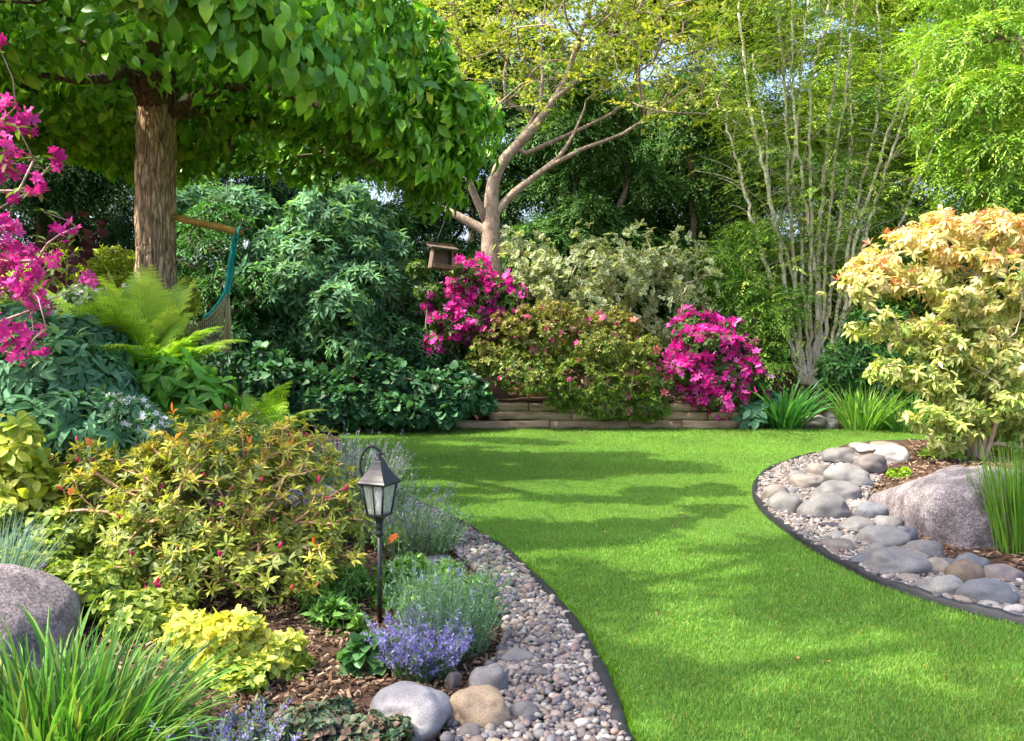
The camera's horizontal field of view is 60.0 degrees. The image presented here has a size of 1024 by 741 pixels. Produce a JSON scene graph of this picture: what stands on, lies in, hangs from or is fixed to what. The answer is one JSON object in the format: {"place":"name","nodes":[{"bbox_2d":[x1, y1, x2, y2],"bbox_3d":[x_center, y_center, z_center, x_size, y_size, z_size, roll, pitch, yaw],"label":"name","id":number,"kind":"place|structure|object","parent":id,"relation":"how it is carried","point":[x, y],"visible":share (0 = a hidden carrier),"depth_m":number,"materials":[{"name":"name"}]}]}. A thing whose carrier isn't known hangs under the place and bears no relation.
{"place":"outdoors","nodes":[
{"label":"outdoors","id":0,"kind":"place"},
{"bbox_2d":[0,0,1007,313],"label":"sky","id":1,"kind":"structure","parent":0,"point":[581,13],"materials":[{"name":"white"}]},
{"bbox_2d":[8,361,1023,740],"bbox_3d":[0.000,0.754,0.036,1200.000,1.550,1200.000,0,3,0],"label":"ground","id":2,"kind":"structure","parent":0,"point":[366,697],"depth_m":4.66,"materials":[{"name":"brown soil"}]},
{"bbox_2d":[0,410,70,512],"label":"yellow leaf clump","id":3,"kind":"object","parent":2,"relation":"on","point":[24,461],"visible":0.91,"depth_m":4.87,"materials":[{"name":"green plant"}]},
{"bbox_2d":[0,493,78,569],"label":"fescue","id":4,"kind":"object","parent":2,"relation":"on","point":[3,560],"visible":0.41,"depth_m":4.32,"materials":[{"name":"green plant"}]},
{"bbox_2d":[0,563,82,689],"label":"boulder","id":5,"kind":"object","parent":2,"relation":"on","point":[37,593],"visible":0.5,"depth_m":3.74,"materials":[{"name":"stone"}]},
{"bbox_2d":[0,33,99,370],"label":"pink rhododendron","id":6,"kind":"object","parent":2,"relation":"on","point":[21,121],"visible":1,"depth_m":5.09,"materials":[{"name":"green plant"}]},
{"bbox_2d":[0,159,134,292],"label":"evergreen tree","id":7,"kind":"object","parent":2,"relation":"on","point":[75,186],"visible":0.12,"depth_m":14.96,"materials":[{"name":"green plant"}]},
{"bbox_2d":[32,211,109,294],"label":"purple leaf shrub","id":8,"kind":"object","parent":2,"relation":"on","point":[87,253],"visible":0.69,"depth_m":9.35,"materials":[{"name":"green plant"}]},
{"bbox_2d":[0,296,163,470],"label":"teal perennial","id":9,"kind":"object","parent":2,"relation":"on","point":[60,402],"visible":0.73,"depth_m":5.65,"materials":[{"name":"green plant"}]},
{"bbox_2d":[15,462,167,528],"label":"chartreuse groundcover","id":10,"kind":"object","parent":2,"relation":"on","point":[50,502],"visible":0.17,"depth_m":5.07,"materials":[{"name":"green plant"}]},
{"bbox_2d":[0,501,200,646],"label":"spreading groundcover","id":11,"kind":"object","parent":2,"relation":"on","point":[87,579],"visible":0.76,"depth_m":4.34,"materials":[{"name":"green plant"}]},
{"bbox_2d":[0,244,203,323],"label":"lime shrub","id":12,"kind":"object","parent":2,"relation":"on","point":[106,255],"visible":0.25,"depth_m":10.25,"materials":[{"name":"green plant"}]},
{"bbox_2d":[46,283,165,315],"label":"white flowered plant","id":13,"kind":"object","parent":2,"relation":"on","point":[66,296],"visible":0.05,"depth_m":7.19,"materials":[{"name":"green plant"}]},
{"bbox_2d":[0,592,268,740],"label":"grass clump","id":14,"kind":"object","parent":2,"relation":"on","point":[62,706],"visible":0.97,"depth_m":2.99,"materials":[{"name":"green plant"}]},
{"bbox_2d":[98,390,174,483],"bbox_3d":[-2.344,0.452,5.527,0.632,0.646,0.323,1,3,25],"label":"candytuft","id":15,"kind":"object","parent":2,"relation":"on","point":[147,417],"visible":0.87,"depth_m":5.43,"materials":[{"name":"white plant"}]},
{"bbox_2d":[37,285,249,373],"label":"fern","id":16,"kind":"object","parent":2,"relation":"on","point":[107,317],"visible":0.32,"depth_m":6.46,"materials":[{"name":"green plant"}]},
{"bbox_2d":[89,262,198,355],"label":"fern","id":17,"kind":"object","parent":2,"relation":"on","point":[152,310],"visible":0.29,"depth_m":7.06,"materials":[{"name":"green plant"}]},
{"bbox_2d":[127,345,244,422],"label":"broad leaf plant","id":18,"kind":"object","parent":2,"relation":"on","point":[187,380],"visible":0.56,"depth_m":6.31,"materials":[{"name":"green plant"}]},
{"bbox_2d":[89,81,296,362],"bbox_3d":[-6.045,-3.863,16.092,4.331,8.466,3.502,0,3,0],"label":"evergreen tree","id":19,"kind":"object","parent":2,"relation":"on","point":[125,237],"visible":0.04,"depth_m":15.97,"materials":[{"name":"green plant"}]},
{"bbox_2d":[41,403,375,613],"bbox_3d":[-1.735,0.692,4.789,2.065,1.009,1.291,0,3,0],"label":"orange tipped azalea","id":20,"kind":"object","parent":2,"relation":"on","point":[219,550],"visible":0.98,"depth_m":4.61,"materials":[{"name":"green plant"}]},
{"bbox_2d":[149,693,303,740],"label":"lavender","id":21,"kind":"object","parent":2,"relation":"on","point":[229,718],"visible":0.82,"depth_m":2.98,"materials":[{"name":"purple plant"}]},
{"bbox_2d":[176,188,281,365],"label":"hemlock shrub","id":22,"kind":"object","parent":2,"relation":"on","point":[205,246],"visible":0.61,"depth_m":13.04,"materials":[{"name":"green plant"}]},
{"bbox_2d":[157,411,301,487],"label":"shrub","id":23,"kind":"object","parent":2,"relation":"on","point":[199,419],"visible":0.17,"depth_m":5.74,"materials":[{"name":"green plant"}]},
{"bbox_2d":[153,602,316,696],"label":"golden leaf plant","id":24,"kind":"object","parent":2,"relation":"on","point":[286,654],"visible":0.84,"depth_m":3.71,"materials":[{"name":"yellow plant"}]},
{"bbox_2d":[161,380,324,465],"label":"fern","id":25,"kind":"object","parent":2,"relation":"on","point":[266,409],"visible":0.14,"depth_m":6.58,"materials":[{"name":"green plant"}]},
{"bbox_2d":[0,0,505,299],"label":"dome tree","id":26,"kind":"object","parent":2,"relation":"on","point":[156,98],"visible":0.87,"depth_m":7.68,"materials":[{"name":"green plant"}]},
{"bbox_2d":[171,214,242,235],"bbox_3d":[-2.993,-1.407,8.427,1.028,0.298,0.075,1,3,22],"label":"wooden pole","id":27,"kind":"object","parent":26,"relation":"attached to","point":[208,225],"visible":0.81,"depth_m":8.36,"materials":[{"name":"brown wood"}]},
{"bbox_2d":[183,226,240,353],"bbox_3d":[-2.782,-0.738,8.108,0.616,1.193,0.237,-3,4,-45],"label":"hammock","id":28,"kind":"object","parent":27,"relation":"hanging from","point":[224,298],"visible":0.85,"depth_m":8.24,"materials":[{"name":"teal fabric"}]},
{"bbox_2d":[209,484,337,523],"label":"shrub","id":29,"kind":"object","parent":2,"relation":"on","point":[290,497],"visible":0.16,"depth_m":5.62,"materials":[{"name":"plant"}]},
{"bbox_2d":[175,176,421,383],"bbox_3d":[-3.682,-1.183,13.950,4.321,4.061,2.382,1,3,17],"label":"rhododendron","id":30,"kind":"object","parent":2,"relation":"on","point":[316,297],"visible":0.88,"depth_m":13.27,"materials":[{"name":"green plant"}]},
{"bbox_2d":[219,167,402,364],"bbox_3d":[-3.840,-3.345,16.840,3.959,6.980,3.310,2,3,36],"label":"evergreen tree","id":31,"kind":"object","parent":2,"relation":"on","point":[334,177],"visible":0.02,"depth_m":16.48,"materials":[{"name":"green plant"}]},
{"bbox_2d":[225,693,414,740],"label":"creeping heuchera","id":32,"kind":"object","parent":2,"relation":"on","point":[334,719],"visible":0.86,"depth_m":3.05,"materials":[{"name":"green plant"}]},
{"bbox_2d":[195,273,462,393],"bbox_3d":[-2.751,-0.328,13.417,3.952,2.494,1.709,-1,3,-17],"label":"understory shrub","id":33,"kind":"object","parent":2,"relation":"on","point":[409,325],"visible":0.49,"depth_m":13.10,"materials":[{"name":"green plant"}]},
{"bbox_2d":[292,581,371,635],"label":"green spiky plant","id":34,"kind":"object","parent":2,"relation":"on","point":[328,605],"visible":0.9,"depth_m":4.35,"materials":[{"name":"green plant"}]},
{"bbox_2d":[297,420,415,496],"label":"lavender","id":35,"kind":"object","parent":2,"relation":"on","point":[358,451],"visible":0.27,"depth_m":7.32,"materials":[{"name":"green plant"}]},
{"bbox_2d":[336,630,389,678],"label":"leafy clump","id":36,"kind":"object","parent":2,"relation":"on","point":[357,653],"visible":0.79,"depth_m":3.80,"materials":[{"name":"green plant"}]},
{"bbox_2d":[232,341,497,432],"bbox_3d":[-2.077,0.267,12.733,3.767,1.415,1.377,0,3,0],"label":"ivy mound","id":37,"kind":"object","parent":2,"relation":"on","point":[456,394],"visible":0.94,"depth_m":12.45,"materials":[{"name":"green plant"}]},
{"bbox_2d":[307,441,433,543],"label":"lavender","id":38,"kind":"object","parent":2,"relation":"on","point":[358,497],"visible":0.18,"depth_m":6.16,"materials":[{"name":"green plant"}]},
{"bbox_2d":[357,445,400,623],"bbox_3d":[-0.669,0.832,4.448,0.172,0.922,0.160,1,3,24],"label":"garden lantern","id":39,"kind":"object","parent":2,"relation":"on","point":[380,473],"visible":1,"depth_m":4.42,"materials":[{"name":"paint"}]},
{"bbox_2d":[351,468,455,562],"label":"lavender","id":40,"kind":"object","parent":2,"relation":"on","point":[392,522],"visible":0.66,"depth_m":5.70,"materials":[{"name":"green plant"}]},
{"bbox_2d":[311,551,499,627],"bbox_3d":[-0.498,1.178,4.742,1.101,0.352,0.759,2,4,39],"label":"yarrow mound","id":41,"kind":"object","parent":2,"relation":"on","point":[359,579],"visible":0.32,"depth_m":4.77,"materials":[{"name":"green plant"}]},
{"bbox_2d":[368,681,451,740],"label":"granite stone","id":42,"kind":"object","parent":2,"relation":"on","point":[427,710],"visible":0.8,"depth_m":3.21,"materials":[{"name":"grey stone"}]},
{"bbox_2d":[361,603,473,683],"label":"lavender","id":43,"kind":"object","parent":2,"relation":"on","point":[413,654],"visible":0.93,"depth_m":3.74,"materials":[{"name":"purple plant"}]},
{"bbox_2d":[405,259,446,382],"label":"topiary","id":44,"kind":"object","parent":2,"relation":"on","point":[433,292],"visible":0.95,"depth_m":13.17,"materials":[{"name":"green plant"}]},
{"bbox_2d":[364,136,488,366],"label":"evergreen tree","id":45,"kind":"object","parent":2,"relation":"on","point":[401,212],"visible":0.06,"depth_m":17.67,"materials":[{"name":"green plant"}]},
{"bbox_2d":[383,484,482,556],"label":"lavender","id":46,"kind":"object","parent":2,"relation":"on","point":[442,537],"visible":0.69,"depth_m":5.83,"materials":[{"name":"green plant"}]},
{"bbox_2d":[381,170,525,362],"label":"evergreen tree","id":47,"kind":"object","parent":2,"relation":"on","point":[451,231],"visible":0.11,"depth_m":18.10,"materials":[{"name":"green plant"}]},
{"bbox_2d":[381,537,529,664],"bbox_3d":[-0.259,1.123,4.110,0.701,0.643,0.698,0,3,0],"label":"lavender","id":48,"kind":"object","parent":2,"relation":"on","point":[470,615],"visible":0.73,"depth_m":4.05,"materials":[{"name":"green plant"}]},
{"bbox_2d":[416,250,527,373],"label":"azalea","id":49,"kind":"object","parent":2,"relation":"on","point":[479,293],"visible":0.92,"depth_m":13.28,"materials":[{"name":"pink plant"}]},
{"bbox_2d":[408,0,591,241],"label":"leafy tree","id":50,"kind":"object","parent":2,"relation":"on","point":[495,62],"visible":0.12,"depth_m":19.95,"materials":[{"name":"green plant"}]},
{"bbox_2d":[380,488,633,740],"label":"lawn edging","id":51,"kind":"object","parent":2,"relation":"on","point":[610,694],"visible":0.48,"depth_m":3.96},
{"bbox_2d":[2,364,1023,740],"bbox_3d":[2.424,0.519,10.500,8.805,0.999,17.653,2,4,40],"label":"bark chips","id":52,"kind":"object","parent":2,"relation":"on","point":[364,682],"visible":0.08,"depth_m":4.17,"materials":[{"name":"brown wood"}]},
{"bbox_2d":[449,74,582,365],"bbox_3d":[0.408,-2.638,17.992,4.116,6.865,3.556,0,3,0],"label":"evergreen tree","id":53,"kind":"object","parent":2,"relation":"on","point":[511,174],"visible":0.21,"depth_m":17.77,"materials":[{"name":"green plant"}]},
{"bbox_2d":[407,495,630,740],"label":"gravel","id":54,"kind":"structure","parent":2,"relation":"on","point":[546,627],"depth_m":3.79,"materials":[{"name":"grey gravel"}]},
{"bbox_2d":[450,684,509,727],"bbox_3d":[-0.124,1.290,3.330,0.244,0.201,0.201,0,3,0],"label":"cobble","id":55,"kind":"object","parent":54,"relation":"on","point":[482,706],"visible":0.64,"depth_m":3.27,"materials":[{"name":"stone"}]},
{"bbox_2d":[468,663,507,689],"bbox_3d":[-0.093,1.284,3.614,0.168,0.178,0.140,0,3,0],"label":"cobble","id":56,"kind":"object","parent":54,"relation":"on","point":[494,675],"visible":0.55,"depth_m":3.58,"materials":[{"name":"stone"}]},
{"bbox_2d":[460,297,675,423],"bbox_3d":[0.791,-0.163,13.260,3.228,1.890,1.437,0,3,0],"label":"bronze azalea","id":57,"kind":"object","parent":2,"relation":"on","point":[544,380],"visible":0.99,"depth_m":12.96,"materials":[{"name":"green plant"}]},
{"bbox_2d":[500,55,685,367],"bbox_3d":[1.848,-2.601,17.177,4.709,6.902,2.809,0,3,0],"label":"evergreen tree","id":58,"kind":"object","parent":2,"relation":"on","point":[579,191],"visible":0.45,"depth_m":16.75,"materials":[{"name":"green plant"}]},
{"bbox_2d":[427,0,768,397],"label":"open tree","id":59,"kind":"object","parent":2,"relation":"on","point":[490,211],"visible":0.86,"depth_m":14.22,"materials":[{"name":"green plant"}]},
{"bbox_2d":[427,206,458,270],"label":"bird house","id":60,"kind":"structure","parent":59,"relation":"hanging from","point":[441,259],"depth_m":13.15,"materials":[{"name":"brown wood"}]},
{"bbox_2d":[523,71,687,258],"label":"evergreen tree","id":61,"kind":"object","parent":2,"relation":"on","point":[650,128],"visible":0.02,"depth_m":19.41,"materials":[{"name":"green plant"}]},
{"bbox_2d":[492,218,723,391],"bbox_3d":[1.512,-0.983,14.411,4.120,3.038,1.956,0,3,0],"label":"variegated shrub","id":62,"kind":"object","parent":2,"relation":"on","point":[646,269],"visible":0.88,"depth_m":14.33,"materials":[{"name":"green plant"}]},
{"bbox_2d":[455,402,764,428],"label":"retaining wall","id":63,"kind":"structure","parent":2,"relation":"on","point":[540,415],"depth_m":13.18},
{"bbox_2d":[521,0,771,187],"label":"leafy tree","id":64,"kind":"object","parent":2,"relation":"on","point":[686,23],"visible":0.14,"depth_m":19.74,"materials":[{"name":"green plant"}]},
{"bbox_2d":[585,129,747,323],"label":"evergreen tree","id":65,"kind":"object","parent":2,"relation":"on","point":[650,217],"visible":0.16,"depth_m":18.66,"materials":[{"name":"green plant"}]},
{"bbox_2d":[615,63,788,364],"bbox_3d":[3.731,-2.622,17.642,3.847,7.047,3.024,0,3,0],"label":"evergreen tree","id":66,"kind":"object","parent":2,"relation":"on","point":[684,135],"visible":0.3,"depth_m":17.46,"materials":[{"name":"green plant"}]},
{"bbox_2d":[657,304,773,419],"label":"azalea","id":67,"kind":"object","parent":2,"relation":"on","point":[702,355],"visible":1,"depth_m":12.98,"materials":[{"name":"pink plant"}]},
{"bbox_2d":[654,132,805,318],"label":"evergreen tree","id":68,"kind":"object","parent":2,"relation":"on","point":[713,232],"visible":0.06,"depth_m":19.25,"materials":[{"name":"green plant"}]},
{"bbox_2d":[644,0,849,193],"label":"leafy tree","id":69,"kind":"object","parent":2,"relation":"on","point":[749,25],"visible":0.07,"depth_m":20.23,"materials":[{"name":"green plant"}]},
{"bbox_2d":[651,33,842,265],"bbox_3d":[5.456,-3.957,20.701,5.578,7.708,3.287,0,3,0],"label":"evergreen tree","id":70,"kind":"object","parent":2,"relation":"on","point":[732,64],"visible":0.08,"depth_m":20.19,"materials":[{"name":"green plant"}]},
{"bbox_2d":[729,382,783,429],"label":"hosta","id":71,"kind":"object","parent":2,"relation":"on","point":[754,417],"visible":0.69,"depth_m":13.01,"materials":[{"name":"green plant"}]},
{"bbox_2d":[686,213,829,393],"bbox_3d":[4.065,-1.039,14.799,2.059,3.243,2.226,-2,3,-36],"label":"fern leaf shrub","id":72,"kind":"object","parent":2,"relation":"on","point":[731,295],"visible":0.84,"depth_m":14.65,"materials":[{"name":"green plant"}]},
{"bbox_2d":[698,137,847,364],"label":"evergreen tree","id":73,"kind":"object","parent":2,"relation":"on","point":[742,200],"visible":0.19,"depth_m":18.63,"materials":[{"name":"green plant"}]},
{"bbox_2d":[748,374,842,429],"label":"daylily","id":74,"kind":"object","parent":2,"relation":"on","point":[790,414],"visible":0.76,"depth_m":12.96,"materials":[{"name":"green plant"}]},
{"bbox_2d":[679,0,965,385],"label":"multi stem tree","id":75,"kind":"object","parent":2,"relation":"on","point":[817,268],"visible":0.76,"depth_m":15.29,"materials":[{"name":"green plant"}]},
{"bbox_2d":[762,139,918,359],"bbox_3d":[7.343,-1.897,19.643,4.437,6.169,3.166,0,3,0],"label":"evergreen tree","id":76,"kind":"object","parent":2,"relation":"on","point":[834,215],"visible":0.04,"depth_m":19.07,"materials":[{"name":"green plant"}]},
{"bbox_2d":[819,375,916,430],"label":"daylily","id":77,"kind":"object","parent":2,"relation":"on","point":[850,415],"visible":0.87,"depth_m":12.84,"materials":[{"name":"green plant"}]},
{"bbox_2d":[782,0,962,208],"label":"leafy tree","id":78,"kind":"object","parent":2,"relation":"on","point":[881,11],"visible":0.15,"depth_m":19.55,"materials":[{"name":"green plant"}]},
{"bbox_2d":[775,84,978,363],"bbox_3d":[7.886,-2.545,18.337,4.777,6.427,3.104,0,3,0],"label":"evergreen tree","id":79,"kind":"object","parent":2,"relation":"on","point":[876,230],"visible":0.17,"depth_m":18.03,"materials":[{"name":"green plant"}]},
{"bbox_2d":[752,439,1023,625],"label":"lawn edging","id":80,"kind":"object","parent":2,"relation":"on","point":[981,609],"visible":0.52,"depth_m":5.15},
{"bbox_2d":[860,389,938,432],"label":"daylily","id":81,"kind":"object","parent":2,"relation":"on","point":[893,424],"visible":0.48,"depth_m":12.71,"materials":[{"name":"green plant"}]},
{"bbox_2d":[813,299,1016,429],"bbox_3d":[6.548,-0.070,13.550,3.662,2.106,1.840,2,3,36],"label":"dark shrub","id":82,"kind":"object","parent":2,"relation":"on","point":[859,356],"visible":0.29,"depth_m":13.72,"materials":[{"name":"green plant"}]},
{"bbox_2d":[817,203,1023,459],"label":"golden shrub","id":83,"kind":"object","parent":2,"relation":"on","point":[935,341],"visible":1,"depth_m":9.31,"materials":[{"name":"yellow plant"}]},
{"bbox_2d":[868,465,1022,549],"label":"boulder","id":84,"kind":"object","parent":2,"relation":"on","point":[940,506],"visible":0.66,"depth_m":6.20,"materials":[{"name":"stone"}]},
{"bbox_2d":[875,0,1023,193],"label":"leafy tree","id":85,"kind":"object","parent":2,"relation":"on","point":[968,65],"visible":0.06,"depth_m":18.71,"materials":[{"name":"green plant"}]},
{"bbox_2d":[877,0,1023,282],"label":"layered maple","id":86,"kind":"object","parent":2,"relation":"on","point":[975,165],"visible":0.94,"depth_m":12.06,"materials":[{"name":"green plant"}]},
{"bbox_2d":[899,86,1023,347],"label":"evergreen tree","id":87,"kind":"object","parent":2,"relation":"on","point":[949,243],"visible":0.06,"depth_m":16.22,"materials":[{"name":"green plant"}]},
{"bbox_2d":[952,430,1023,555],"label":"grass clump","id":88,"kind":"object","parent":2,"relation":"on","point":[1016,492],"visible":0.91,"depth_m":5.88,"materials":[{"name":"green plant"}]},
{"label":"right gravel bed","id":89,"kind":"structure","parent":2,"relation":"on","visible":0},
{"bbox_2d":[768,491,802,512],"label":"cobble","id":90,"kind":"object","parent":89,"relation":"on","point":[782,501],"visible":0.63,"depth_m":7.05,"materials":[{"name":"stone"}]},
{"bbox_2d":[797,491,851,518],"bbox_3d":[2.429,1.081,6.918,0.399,0.271,0.307,0,3,0],"label":"cobble","id":91,"kind":"object","parent":89,"relation":"on","point":[826,504],"visible":0.69,"depth_m":6.80,"materials":[{"name":"stone"}]},
{"bbox_2d":[812,480,861,499],"bbox_3d":[2.814,1.068,7.694,0.399,0.229,0.315,0,3,0],"label":"cobble","id":92,"kind":"object","parent":89,"relation":"on","point":[846,490],"visible":0.58,"depth_m":7.58,"materials":[{"name":"stone"}]},
{"bbox_2d":[821,447,860,463],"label":"cobble","id":93,"kind":"object","parent":89,"relation":"on","point":[834,455],"visible":0.66,"depth_m":9.52,"materials":[{"name":"stone"}]},
{"bbox_2d":[823,463,873,486],"bbox_3d":[3.132,1.019,8.327,0.440,0.295,0.352,0,3,0],"label":"cobble","id":94,"kind":"object","parent":89,"relation":"on","point":[857,475],"visible":0.63,"depth_m":8.20,"materials":[{"name":"stone"}]},
{"bbox_2d":[854,501,888,518],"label":"cobble","id":95,"kind":"object","parent":89,"relation":"on","point":[869,509],"visible":0.56,"depth_m":6.78,"materials":[{"name":"stone"}]},
{"bbox_2d":[857,525,910,546],"bbox_3d":[2.535,1.153,6.057,0.330,0.199,0.259,0,3,0],"label":"cobble","id":96,"kind":"object","parent":89,"relation":"on","point":[888,536],"visible":0.69,"depth_m":5.97,"materials":[{"name":"stone"}]},
{"bbox_2d":[756,451,1023,616],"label":"gravel","id":97,"kind":"structure","parent":89,"relation":"on","point":[812,529],"depth_m":6.63,"materials":[{"name":"grey gravel"}]},
{"bbox_2d":[853,453,887,473],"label":"cobble","id":98,"kind":"object","parent":97,"relation":"on","point":[871,463],"visible":0.7,"depth_m":8.82,"materials":[{"name":"stone"}]},
{"bbox_2d":[874,444,909,464],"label":"cobble","id":99,"kind":"object","parent":97,"relation":"on","point":[893,453],"visible":0.66,"depth_m":9.22,"materials":[{"name":"stone"}]},
{"bbox_2d":[862,546,932,575],"bbox_3d":[2.337,1.188,5.385,0.435,0.209,0.334,0,3,0],"label":"cobble","id":100,"kind":"object","parent":89,"relation":"on","point":[894,560],"visible":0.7,"depth_m":5.29,"materials":[{"name":"stone"}]},
{"bbox_2d":[902,539,945,557],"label":"cobble","id":101,"kind":"object","parent":89,"relation":"on","point":[931,548],"visible":0.59,"depth_m":5.70,"materials":[{"name":"stone"}]},
{"bbox_2d":[923,574,963,594],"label":"cobble","id":102,"kind":"object","parent":89,"relation":"on","point":[949,584],"visible":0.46,"depth_m":4.88,"materials":[{"name":"stone"}]},
{"bbox_2d":[944,559,984,582],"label":"cobble","id":103,"kind":"object","parent":89,"relation":"on","point":[964,570],"visible":0.52,"depth_m":5.04,"materials":[{"name":"stone"}]},
{"bbox_2d":[955,578,1019,604],"bbox_3d":[2.568,1.220,4.793,0.311,0.186,0.233,0,3,0],"label":"cobble","id":104,"kind":"object","parent":89,"relation":"on","point":[998,591],"visible":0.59,"depth_m":4.72,"materials":[{"name":"stone"}]},
{"bbox_2d":[983,563,1023,579],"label":"cobble","id":105,"kind":"object","parent":89,"relation":"on","point":[1000,571],"visible":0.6,"depth_m":5.16,"materials":[{"name":"stone"}]},
{"bbox_2d":[337,427,1023,740],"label":"lawn","id":106,"kind":"structure","parent":0,"point":[828,588],"depth_m":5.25,"materials":[{"name":"green plant"}]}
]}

